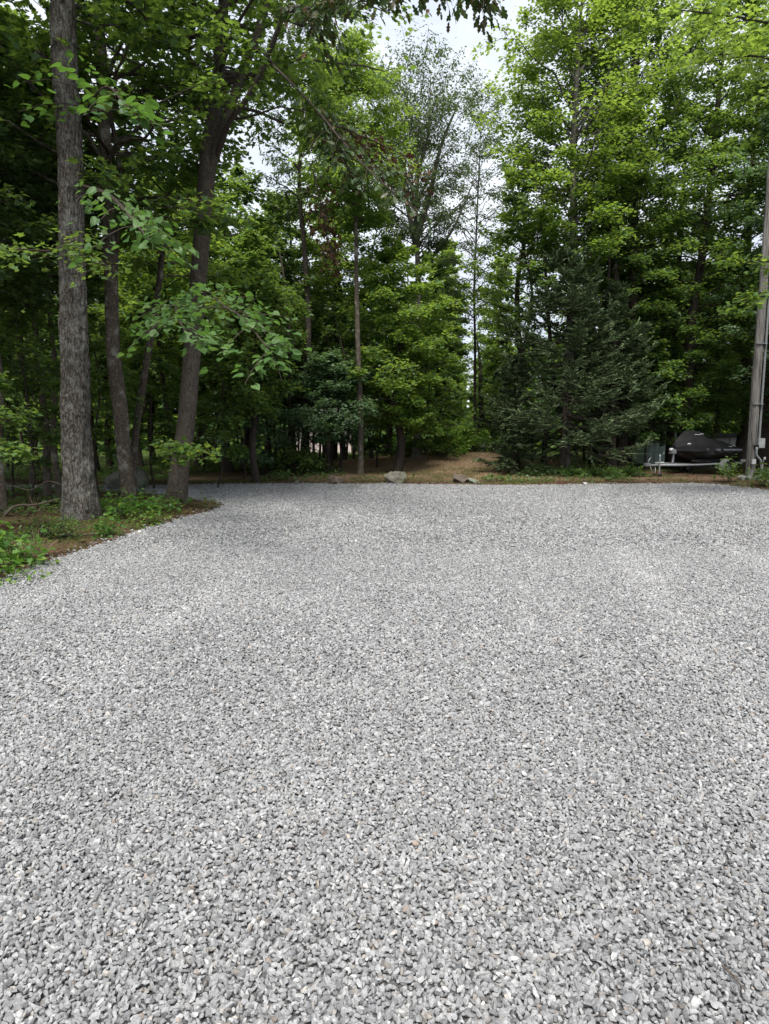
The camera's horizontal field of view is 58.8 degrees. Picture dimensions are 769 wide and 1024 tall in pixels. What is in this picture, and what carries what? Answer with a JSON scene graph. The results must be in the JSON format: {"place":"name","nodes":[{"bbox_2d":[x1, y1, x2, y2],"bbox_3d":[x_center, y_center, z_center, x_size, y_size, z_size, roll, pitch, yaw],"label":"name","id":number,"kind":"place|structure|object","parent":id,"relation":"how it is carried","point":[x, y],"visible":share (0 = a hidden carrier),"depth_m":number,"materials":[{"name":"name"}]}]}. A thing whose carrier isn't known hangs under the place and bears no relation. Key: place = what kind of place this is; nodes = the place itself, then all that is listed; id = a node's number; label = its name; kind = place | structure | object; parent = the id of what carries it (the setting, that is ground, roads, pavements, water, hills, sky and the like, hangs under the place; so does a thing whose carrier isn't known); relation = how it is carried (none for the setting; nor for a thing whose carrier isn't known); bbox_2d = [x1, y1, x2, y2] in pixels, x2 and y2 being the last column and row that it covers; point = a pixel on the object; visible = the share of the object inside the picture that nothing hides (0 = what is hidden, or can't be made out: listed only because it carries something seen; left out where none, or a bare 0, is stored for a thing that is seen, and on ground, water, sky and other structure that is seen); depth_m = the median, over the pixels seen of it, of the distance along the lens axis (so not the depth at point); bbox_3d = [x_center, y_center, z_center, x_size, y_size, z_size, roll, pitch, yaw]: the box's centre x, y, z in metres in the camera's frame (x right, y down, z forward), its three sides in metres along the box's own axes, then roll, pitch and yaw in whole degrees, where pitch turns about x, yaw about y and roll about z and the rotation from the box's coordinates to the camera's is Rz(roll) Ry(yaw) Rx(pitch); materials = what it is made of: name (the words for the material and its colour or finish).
{"place":"outdoors","nodes":[
{"label":"outdoors","id":0,"kind":"place"},
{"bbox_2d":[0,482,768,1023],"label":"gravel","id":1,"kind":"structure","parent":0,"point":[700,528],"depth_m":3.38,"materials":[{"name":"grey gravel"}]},
{"bbox_2d":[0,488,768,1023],"bbox_3d":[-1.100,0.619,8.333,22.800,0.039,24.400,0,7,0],"label":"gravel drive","id":2,"kind":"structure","parent":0,"point":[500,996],"depth_m":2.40,"materials":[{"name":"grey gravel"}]},
{"bbox_2d":[0,450,768,577],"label":"forest floor","id":3,"kind":"structure","parent":0,"point":[241,474],"depth_m":20.13,"materials":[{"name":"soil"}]},
{"bbox_2d":[0,536,28,577],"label":"bush","id":4,"kind":"object","parent":3,"relation":"on","point":[3,556],"visible":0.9,"depth_m":7.54,"materials":[{"name":"green plant"}]},
{"bbox_2d":[0,371,43,464],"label":"sapling","id":5,"kind":"object","parent":3,"relation":"on","point":[24,453],"visible":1,"depth_m":9.48,"materials":[{"name":"green plant"}]},
{"bbox_2d":[0,559,51,585],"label":"seedling","id":6,"kind":"object","parent":3,"relation":"on","point":[13,573],"visible":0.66,"depth_m":7.21,"materials":[{"name":"green plant"}]},
{"bbox_2d":[0,520,56,572],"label":"bush","id":7,"kind":"object","parent":3,"relation":"on","point":[4,543],"visible":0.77,"depth_m":8.02,"materials":[{"name":"green plant"}]},
{"bbox_2d":[0,292,61,495],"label":"sapling","id":8,"kind":"object","parent":3,"relation":"on","point":[31,391],"visible":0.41,"depth_m":15.18,"materials":[{"name":"green plant"}]},
{"bbox_2d":[0,31,95,512],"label":"forest tree","id":9,"kind":"object","parent":3,"relation":"on","point":[23,198],"visible":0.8,"depth_m":11.68,"materials":[{"name":"green plant"}]},
{"bbox_2d":[0,241,96,503],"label":"sapling","id":10,"kind":"object","parent":3,"relation":"on","point":[50,382],"visible":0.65,"depth_m":13.04,"materials":[{"name":"green plant"}]},
{"bbox_2d":[15,510,87,540],"bbox_3d":[-4.764,0.232,9.830,1.036,0.688,0.990,0,7,0],"label":"fern","id":11,"kind":"object","parent":3,"relation":"on","point":[55,527],"visible":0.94,"depth_m":9.72,"materials":[{"name":"green plant"}]},
{"bbox_2d":[2,168,101,483],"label":"forest tree","id":12,"kind":"object","parent":3,"relation":"on","point":[31,443],"depth_m":19.85,"materials":[{"name":"green plant"}]},
{"bbox_2d":[0,230,104,397],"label":"forest tree","id":13,"kind":"object","parent":3,"relation":"on","point":[25,333],"visible":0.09,"depth_m":19.15,"materials":[{"name":"green plant"}]},
{"bbox_2d":[0,31,153,499],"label":"forest tree","id":14,"kind":"object","parent":3,"relation":"on","point":[91,290],"visible":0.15,"depth_m":13.84,"materials":[{"name":"green plant"}]},
{"bbox_2d":[0,1,166,495],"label":"forest tree","id":15,"kind":"object","parent":3,"relation":"on","point":[47,487],"visible":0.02,"depth_m":15.22,"materials":[{"name":"green plant"}]},
{"bbox_2d":[56,226,126,471],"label":"thin stem tree","id":16,"kind":"object","parent":3,"relation":"on","point":[92,425],"visible":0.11,"depth_m":23.95,"materials":[{"name":"green plant"}]},
{"bbox_2d":[47,261,144,497],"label":"sapling","id":17,"kind":"object","parent":3,"relation":"on","point":[95,347],"visible":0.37,"depth_m":15.01,"materials":[{"name":"green plant"}]},
{"bbox_2d":[40,234,166,468],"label":"forest tree","id":18,"kind":"object","parent":3,"relation":"on","point":[101,361],"visible":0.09,"depth_m":26.08,"materials":[{"name":"green plant"}]},
{"bbox_2d":[81,513,125,539],"bbox_3d":[-4.153,0.238,10.055,0.704,0.455,0.716,0,7,0],"label":"seedling","id":19,"kind":"object","parent":3,"relation":"on","point":[107,530],"visible":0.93,"depth_m":10.08,"materials":[{"name":"green plant"}]},
{"bbox_2d":[90,270,154,467],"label":"thin stem tree","id":20,"kind":"object","parent":3,"relation":"on","point":[141,463],"visible":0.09,"depth_m":26.30,"materials":[{"name":"green plant"}]},
{"bbox_2d":[104,467,148,488],"bbox_3d":[-7.007,-0.868,18.598,1.141,0.768,0.788,-2,7,-17],"label":"boulder","id":21,"kind":"object","parent":3,"relation":"on","point":[112,481],"visible":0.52,"depth_m":18.40,"materials":[{"name":"grey stone"}]},
{"bbox_2d":[99,489,156,520],"bbox_3d":[-4.607,-0.149,12.017,0.897,0.553,0.989,-7,10,-44],"label":"seedling","id":22,"kind":"object","parent":3,"relation":"on","point":[122,506],"visible":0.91,"depth_m":11.96,"materials":[{"name":"green plant"}]},
{"bbox_2d":[0,0,274,505],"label":"speckled tree","id":23,"kind":"object","parent":3,"relation":"on","point":[146,117],"visible":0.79,"depth_m":12.08,"materials":[{"name":"green plant"}]},
{"bbox_2d":[93,256,181,463],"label":"forest tree","id":24,"kind":"object","parent":3,"relation":"on","point":[174,411],"visible":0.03,"depth_m":30.60,"materials":[{"name":"green plant"}]},
{"bbox_2d":[0,0,283,519],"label":"shaggy tree","id":25,"kind":"object","parent":3,"relation":"on","point":[80,497],"visible":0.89,"depth_m":11.11,"materials":[{"name":"green plant"}]},
{"bbox_2d":[92,278,201,488],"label":"sapling","id":26,"kind":"object","parent":3,"relation":"on","point":[138,363],"visible":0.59,"depth_m":18.20,"materials":[{"name":"green plant"}]},
{"bbox_2d":[122,488,181,513],"bbox_3d":[-4.364,-0.134,12.788,1.172,0.631,0.923,2,7,18],"label":"seedling","id":27,"kind":"object","parent":3,"relation":"on","point":[142,505],"visible":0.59,"depth_m":12.75,"materials":[{"name":"green plant"}]},
{"bbox_2d":[88,172,241,475],"bbox_3d":[-6.876,-5.689,21.205,4.848,9.465,5.134,0,7,0],"label":"young maple","id":28,"kind":"object","parent":3,"relation":"on","point":[127,299],"visible":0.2,"depth_m":20.43,"materials":[{"name":"green plant"}]},
{"bbox_2d":[95,171,243,469],"bbox_3d":[-7.642,-7.266,26.350,6.218,11.458,6.235,0,7,0],"label":"forest tree","id":29,"kind":"object","parent":3,"relation":"on","point":[197,460],"visible":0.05,"depth_m":26.19,"materials":[{"name":"green plant"}]},
{"bbox_2d":[85,55,258,493],"bbox_3d":[-5.067,-5.160,15.788,4.580,9.681,4.030,-3,7,-23],"label":"leaning tree","id":30,"kind":"object","parent":3,"relation":"on","point":[155,268],"visible":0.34,"depth_m":15.80,"materials":[{"name":"green plant"}]},
{"bbox_2d":[139,163,301,472],"bbox_3d":[-5.647,-6.385,23.104,5.657,10.311,5.587,0,7,0],"label":"forest tree","id":31,"kind":"object","parent":3,"relation":"on","point":[245,187],"visible":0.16,"depth_m":22.68,"materials":[{"name":"green plant"}]},
{"bbox_2d":[180,304,270,487],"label":"sapling","id":32,"kind":"object","parent":3,"relation":"on","point":[208,398],"visible":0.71,"depth_m":18.43,"materials":[{"name":"green plant"}]},
{"bbox_2d":[197,360,290,476],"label":"sapling","id":33,"kind":"object","parent":3,"relation":"on","point":[261,428],"visible":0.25,"depth_m":21.67,"materials":[{"name":"green plant"}]},
{"bbox_2d":[203,228,310,482],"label":"young maple","id":34,"kind":"object","parent":3,"relation":"on","point":[253,242],"visible":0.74,"depth_m":19.71,"materials":[{"name":"green plant"}]},
{"bbox_2d":[213,193,304,470],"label":"thin stem tree","id":35,"kind":"object","parent":3,"relation":"on","point":[272,207],"visible":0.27,"depth_m":23.66,"materials":[{"name":"green plant"}]},
{"bbox_2d":[221,289,302,473],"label":"forest tree","id":36,"kind":"object","parent":3,"relation":"on","point":[282,377],"visible":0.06,"depth_m":23.38,"materials":[{"name":"green plant"}]},
{"bbox_2d":[20,0,507,503],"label":"forked tree","id":37,"kind":"object","parent":3,"relation":"on","point":[272,62],"visible":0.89,"depth_m":12.10,"materials":[{"name":"green plant"}]},
{"bbox_2d":[246,451,298,474],"bbox_3d":[-3.839,-1.633,23.379,1.896,0.916,1.854,-2,7,-16],"label":"bush","id":38,"kind":"object","parent":3,"relation":"on","point":[272,467],"visible":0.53,"depth_m":23.12,"materials":[{"name":"green plant"}]},
{"bbox_2d":[230,236,321,463],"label":"forest tree","id":39,"kind":"object","parent":3,"relation":"on","point":[302,317],"visible":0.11,"depth_m":24.27,"materials":[{"name":"green plant"}]},
{"bbox_2d":[258,374,300,469],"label":"sapling","id":40,"kind":"object","parent":3,"relation":"on","point":[285,431],"visible":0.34,"depth_m":23.30,"materials":[{"name":"green plant"}]},
{"bbox_2d":[245,211,318,473],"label":"thin stem tree","id":41,"kind":"object","parent":3,"relation":"on","point":[278,242],"visible":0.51,"depth_m":22.25,"materials":[{"name":"green plant"}]},
{"bbox_2d":[263,328,322,467],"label":"forest tree","id":42,"kind":"object","parent":3,"relation":"on","point":[296,362],"visible":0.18,"depth_m":23.92,"materials":[{"name":"green plant"}]},
{"bbox_2d":[237,188,352,465],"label":"young maple","id":43,"kind":"object","parent":3,"relation":"on","point":[298,256],"visible":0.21,"depth_m":25.65,"materials":[{"name":"green plant"}]},
{"bbox_2d":[272,441,328,474],"bbox_3d":[-2.756,-1.791,22.825,1.918,1.197,2.036,0,7,0],"label":"bush","id":44,"kind":"object","parent":3,"relation":"on","point":[302,458],"visible":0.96,"depth_m":22.56,"materials":[{"name":"green plant"}]},
{"bbox_2d":[242,0,367,473],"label":"tall tree","id":45,"kind":"object","parent":3,"relation":"on","point":[300,194],"visible":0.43,"depth_m":22.32,"materials":[{"name":"green plant"}]},
{"bbox_2d":[266,346,387,472],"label":"understory tree","id":46,"kind":"object","parent":3,"relation":"on","point":[329,430],"visible":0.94,"depth_m":22.36,"materials":[{"name":"green plant"}]},
{"bbox_2d":[291,75,373,460],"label":"tall tree","id":47,"kind":"object","parent":3,"relation":"on","point":[335,453],"visible":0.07,"depth_m":28.69,"materials":[{"name":"green plant"}]},
{"bbox_2d":[304,285,364,468],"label":"thin stem tree","id":48,"kind":"object","parent":3,"relation":"on","point":[329,290],"visible":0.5,"depth_m":24.03,"materials":[{"name":"green plant"}]},
{"bbox_2d":[293,202,394,459],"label":"young maple","id":49,"kind":"object","parent":3,"relation":"on","point":[349,241],"visible":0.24,"depth_m":27.57,"materials":[{"name":"green plant"}]},
{"bbox_2d":[311,266,376,465],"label":"thin stem tree","id":50,"kind":"object","parent":3,"relation":"on","point":[338,298],"visible":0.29,"depth_m":25.99,"materials":[{"name":"green plant"}]},
{"bbox_2d":[321,301,367,472],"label":"thin stem tree","id":51,"kind":"object","parent":3,"relation":"on","point":[328,330],"visible":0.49,"depth_m":23.14,"materials":[{"name":"green plant"}]},
{"bbox_2d":[284,20,424,474],"bbox_3d":[-0.991,-8.084,21.808,4.458,14.047,4.854,0,7,0],"label":"slender tree","id":52,"kind":"object","parent":3,"relation":"on","point":[376,219],"visible":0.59,"depth_m":21.11,"materials":[{"name":"green plant"}]},
{"bbox_2d":[336,209,400,458],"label":"thin stem tree","id":53,"kind":"object","parent":3,"relation":"on","point":[362,248],"visible":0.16,"depth_m":27.54,"materials":[{"name":"green plant"}]},
{"bbox_2d":[346,356,396,467],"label":"sapling","id":54,"kind":"object","parent":3,"relation":"on","point":[384,439],"visible":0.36,"depth_m":25.49,"materials":[{"name":"green plant"}]},
{"bbox_2d":[0,449,745,515],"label":"undergrowth","id":55,"kind":"object","parent":3,"relation":"on","point":[208,462],"visible":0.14,"depth_m":21.40,"materials":[{"name":"green plant"}]},
{"bbox_2d":[3,250,768,452],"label":"distant wood","id":56,"kind":"object","parent":3,"relation":"on","point":[174,418],"visible":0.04,"depth_m":46.17,"materials":[{"name":"green plant"}]},
{"bbox_2d":[322,232,463,471],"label":"maple tree","id":57,"kind":"object","parent":3,"relation":"on","point":[381,288],"visible":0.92,"depth_m":23.04,"materials":[{"name":"green plant"}]},
{"bbox_2d":[347,20,507,458],"bbox_3d":[1.623,-9.968,26.268,6.325,15.915,6.151,-5,9,-37],"label":"bare topped tree","id":58,"kind":"object","parent":3,"relation":"on","point":[412,232],"visible":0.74,"depth_m":25.46,"materials":[{"name":"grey plant"}]},
{"bbox_2d":[394,325,475,460],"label":"sapling","id":59,"kind":"object","parent":3,"relation":"on","point":[439,401],"visible":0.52,"depth_m":26.04,"materials":[{"name":"green plant"}]},
{"bbox_2d":[405,427,469,455],"bbox_3d":[2.142,-2.944,28.261,2.899,1.347,2.919,3,8,25],"label":"sumac bush","id":60,"kind":"object","parent":3,"relation":"on","point":[438,442],"visible":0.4,"depth_m":28.00,"materials":[{"name":"green plant"}]},
{"bbox_2d":[409,250,481,444],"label":"maple tree","id":61,"kind":"object","parent":3,"relation":"on","point":[449,345],"visible":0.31,"depth_m":31.84,"materials":[{"name":"green plant"}]},
{"bbox_2d":[430,238,476,449],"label":"maple tree","id":62,"kind":"object","parent":3,"relation":"on","point":[458,268],"visible":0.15,"depth_m":40.56,"materials":[{"name":"green plant"}]},
{"bbox_2d":[435,418,494,453],"bbox_3d":[3.402,-3.295,29.496,3.156,1.704,3.255,0,7,0],"label":"sumac bush","id":63,"kind":"object","parent":3,"relation":"on","point":[466,436],"visible":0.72,"depth_m":28.89,"materials":[{"name":"green plant"}]},
{"bbox_2d":[298,451,637,481],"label":"clearing grass","id":64,"kind":"structure","parent":3,"relation":"on","point":[439,458],"depth_m":24.84,"materials":[{"name":"plant"}]},
{"bbox_2d":[418,67,534,449],"bbox_3d":[3.840,-10.556,29.568,5.819,16.331,5.533,4,8,30],"label":"tall tree","id":65,"kind":"object","parent":3,"relation":"on","point":[463,246],"visible":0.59,"depth_m":29.58,"materials":[{"name":"green plant"}]},
{"bbox_2d":[462,326,492,449],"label":"pine tree","id":66,"kind":"object","parent":3,"relation":"on","point":[481,413],"visible":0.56,"depth_m":35.40,"materials":[{"name":"green plant"}]},
{"bbox_2d":[459,255,529,452],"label":"maple tree","id":67,"kind":"object","parent":3,"relation":"on","point":[491,343],"visible":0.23,"depth_m":36.99,"materials":[{"name":"green plant"}]},
{"bbox_2d":[476,302,530,444],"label":"spruce tree","id":68,"kind":"object","parent":3,"relation":"on","point":[502,342],"visible":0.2,"depth_m":32.40,"materials":[{"name":"green plant"}]},
{"bbox_2d":[472,349,554,473],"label":"young spruce","id":69,"kind":"object","parent":3,"relation":"on","point":[504,462],"visible":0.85,"depth_m":22.92,"materials":[{"name":"green plant"}]},
{"bbox_2d":[461,168,568,453],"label":"maple tree","id":70,"kind":"object","parent":3,"relation":"on","point":[488,353],"visible":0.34,"depth_m":26.37,"materials":[{"name":"green plant"}]},
{"bbox_2d":[483,191,564,465],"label":"thin stem tree","id":71,"kind":"object","parent":3,"relation":"on","point":[507,236],"visible":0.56,"depth_m":23.78,"materials":[{"name":"green plant"}]},
{"bbox_2d":[497,177,590,469],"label":"thin stem tree","id":72,"kind":"object","parent":3,"relation":"on","point":[513,229],"visible":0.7,"depth_m":22.78,"materials":[{"name":"green plant"}]},
{"bbox_2d":[514,460,582,476],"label":"weed clump","id":73,"kind":"object","parent":3,"relation":"on","point":[548,470],"visible":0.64,"depth_m":22.27,"materials":[{"name":"green plant"}]},
{"bbox_2d":[469,243,670,471],"bbox_3d":[6.029,-4.829,22.190,6.118,7.403,5.874,2,7,19],"label":"spruce tree","id":74,"kind":"object","parent":3,"relation":"on","point":[566,303],"visible":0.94,"depth_m":21.60,"materials":[{"name":"green plant"}]},
{"bbox_2d":[464,0,694,466],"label":"maple tree","id":75,"kind":"object","parent":3,"relation":"on","point":[607,109],"visible":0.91,"depth_m":21.77,"materials":[{"name":"green plant"}]},
{"bbox_2d":[558,463,630,478],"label":"weed clump","id":76,"kind":"object","parent":3,"relation":"on","point":[573,471],"visible":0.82,"depth_m":21.63,"materials":[{"name":"green plant"}]},
{"bbox_2d":[541,223,668,455],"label":"forest tree","id":77,"kind":"object","parent":3,"relation":"on","point":[595,451],"visible":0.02,"depth_m":31.85,"materials":[{"name":"green plant"}]},
{"bbox_2d":[560,131,656,468],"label":"bare tree","id":78,"kind":"object","parent":3,"relation":"on","point":[625,321],"visible":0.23,"depth_m":23.26,"materials":[{"name":"green plant"}]},
{"bbox_2d":[552,280,670,468],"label":"spruce tree","id":79,"kind":"object","parent":3,"relation":"on","point":[617,288],"visible":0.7,"depth_m":23.09,"materials":[{"name":"green plant"}]},
{"bbox_2d":[590,125,657,468],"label":"bare tree","id":80,"kind":"object","parent":3,"relation":"on","point":[616,275],"visible":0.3,"depth_m":23.70,"materials":[{"name":"green plant"}]},
{"bbox_2d":[554,242,715,464],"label":"maple tree","id":81,"kind":"object","parent":3,"relation":"on","point":[664,332],"visible":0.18,"depth_m":25.26,"materials":[{"name":"green plant"}]},
{"bbox_2d":[546,0,744,469],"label":"maple tree","id":82,"kind":"object","parent":3,"relation":"on","point":[658,33],"visible":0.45,"depth_m":23.03,"materials":[{"name":"green plant"}]},
{"bbox_2d":[633,416,678,464],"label":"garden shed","id":83,"kind":"structure","parent":3,"relation":"on","point":[654,451],"depth_m":28.73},
{"bbox_2d":[617,320,703,469],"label":"sapling","id":84,"kind":"object","parent":3,"relation":"on","point":[663,354],"visible":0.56,"depth_m":24.20,"materials":[{"name":"green plant"}]},
{"bbox_2d":[624,213,737,395],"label":"forest tree","id":85,"kind":"object","parent":3,"relation":"on","point":[689,272],"visible":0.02,"depth_m":32.71,"materials":[{"name":"green plant"}]},
{"bbox_2d":[607,0,768,470],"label":"maple tree","id":86,"kind":"object","parent":3,"relation":"on","point":[697,284],"visible":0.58,"depth_m":24.01,"materials":[{"name":"green plant"}]},
{"bbox_2d":[641,101,734,467],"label":"bare tree","id":87,"kind":"object","parent":3,"relation":"on","point":[668,457],"visible":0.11,"depth_m":26.42,"materials":[{"name":"green plant"}]},
{"bbox_2d":[643,448,745,475],"bbox_3d":[10.575,-1.742,23.772,4.805,0.988,1.740,-4,8,-33],"label":"trailer","id":88,"kind":"object","parent":3,"relation":"on","point":[685,465],"visible":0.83,"depth_m":23.62,"materials":[{"name":"metal"}]},
{"bbox_2d":[672,430,742,461],"bbox_3d":[11.214,-2.330,24.120,3.230,1.094,1.250,-4,8,-33],"label":"watercraft","id":89,"kind":"object","parent":88,"relation":"on","point":[689,445],"visible":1,"depth_m":23.47,"materials":[{"name":"black plastic"}]},
{"bbox_2d":[640,0,768,315],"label":"maple tree","id":90,"kind":"object","parent":3,"relation":"on","point":[735,52],"visible":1,"depth_m":12.92,"materials":[{"name":"green plant"}]},
{"bbox_2d":[663,251,756,433],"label":"forest tree","id":91,"kind":"object","parent":3,"relation":"on","point":[725,392],"visible":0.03,"depth_m":35.63,"materials":[{"name":"green plant"}]},
{"bbox_2d":[670,314,753,466],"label":"sapling","id":92,"kind":"object","parent":3,"relation":"on","point":[736,396],"visible":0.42,"depth_m":26.28,"materials":[{"name":"green plant"}]},
{"bbox_2d":[670,6,768,466],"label":"maple tree","id":93,"kind":"object","parent":3,"relation":"on","point":[741,439],"visible":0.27,"depth_m":27.30,"materials":[{"name":"green plant"}]},
{"bbox_2d":[694,44,768,422],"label":"maple tree","id":94,"kind":"object","parent":3,"relation":"on","point":[757,219],"visible":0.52,"depth_m":22.82,"materials":[{"name":"green plant"}]},
{"bbox_2d":[724,72,768,471],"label":"bare tree","id":95,"kind":"object","parent":3,"relation":"on","point":[763,452],"visible":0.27,"depth_m":24.50,"materials":[{"name":"green plant"}]},
{"bbox_2d":[745,153,768,477],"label":"utility pole","id":96,"kind":"object","parent":3,"relation":"on","point":[754,443],"visible":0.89,"depth_m":20.64,"materials":[{"name":"grey wood"}]},
{"bbox_2d":[0,0,768,406],"label":"sky","id":97,"kind":"structure","parent":0,"point":[462,33],"materials":[{"name":"white"}]},
{"bbox_2d":[559,458,765,474],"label":"lawn","id":98,"kind":"structure","parent":0,"point":[671,470],"depth_m":25.34,"materials":[{"name":"green plant"}]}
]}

